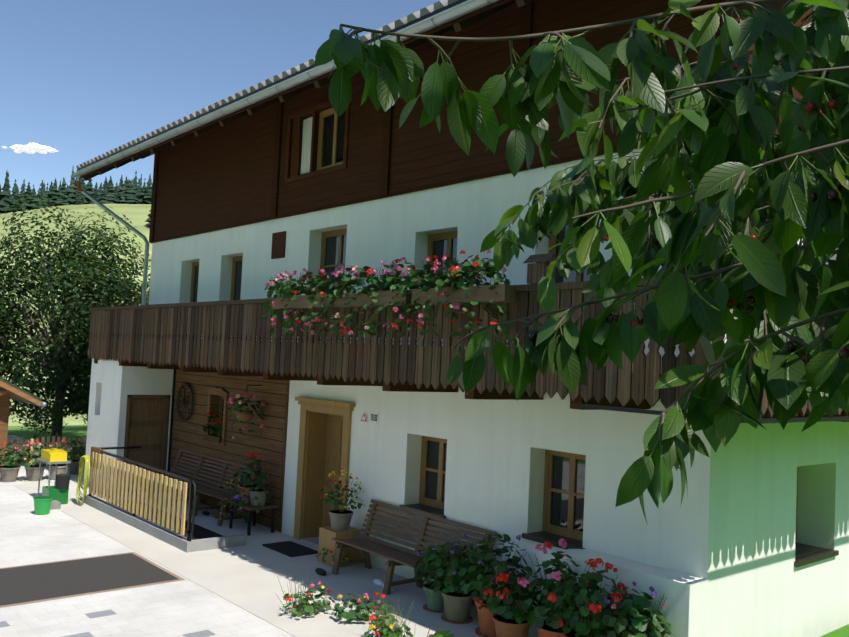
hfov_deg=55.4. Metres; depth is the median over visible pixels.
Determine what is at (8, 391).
shed and fence
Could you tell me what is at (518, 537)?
flowers
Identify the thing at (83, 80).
sky
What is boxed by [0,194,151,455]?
tree
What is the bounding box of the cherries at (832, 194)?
[464,17,848,362]
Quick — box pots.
[0,434,593,636]
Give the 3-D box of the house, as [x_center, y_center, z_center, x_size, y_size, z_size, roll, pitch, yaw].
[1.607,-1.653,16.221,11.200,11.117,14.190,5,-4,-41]
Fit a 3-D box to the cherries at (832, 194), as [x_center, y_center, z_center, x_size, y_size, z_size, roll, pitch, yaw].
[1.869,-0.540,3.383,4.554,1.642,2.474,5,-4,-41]
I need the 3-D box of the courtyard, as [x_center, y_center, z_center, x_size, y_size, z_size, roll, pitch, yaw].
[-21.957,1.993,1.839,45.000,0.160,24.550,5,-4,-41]
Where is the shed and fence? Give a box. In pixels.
[0,378,85,465]
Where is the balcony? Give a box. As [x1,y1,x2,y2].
[88,253,848,423]
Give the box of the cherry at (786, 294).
[314,0,848,524]
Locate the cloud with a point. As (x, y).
(31, 148)
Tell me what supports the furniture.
on the courtyard
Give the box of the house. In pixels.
[84,0,848,636]
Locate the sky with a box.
[0,0,439,194]
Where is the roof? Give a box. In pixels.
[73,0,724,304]
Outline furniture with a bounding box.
[33,383,496,617]
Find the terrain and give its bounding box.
[0,204,848,636]
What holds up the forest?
on the terrain
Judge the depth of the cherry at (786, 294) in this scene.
1.64 m
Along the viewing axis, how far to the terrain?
205.21 m
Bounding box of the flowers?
[2,249,666,635]
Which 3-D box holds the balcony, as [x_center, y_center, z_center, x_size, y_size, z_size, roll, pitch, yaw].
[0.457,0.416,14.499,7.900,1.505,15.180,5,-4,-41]
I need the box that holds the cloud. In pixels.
[2,143,58,153]
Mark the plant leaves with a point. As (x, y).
(518, 605)
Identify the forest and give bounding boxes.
[0,166,152,225]
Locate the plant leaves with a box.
[0,255,672,636]
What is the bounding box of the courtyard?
[0,435,530,636]

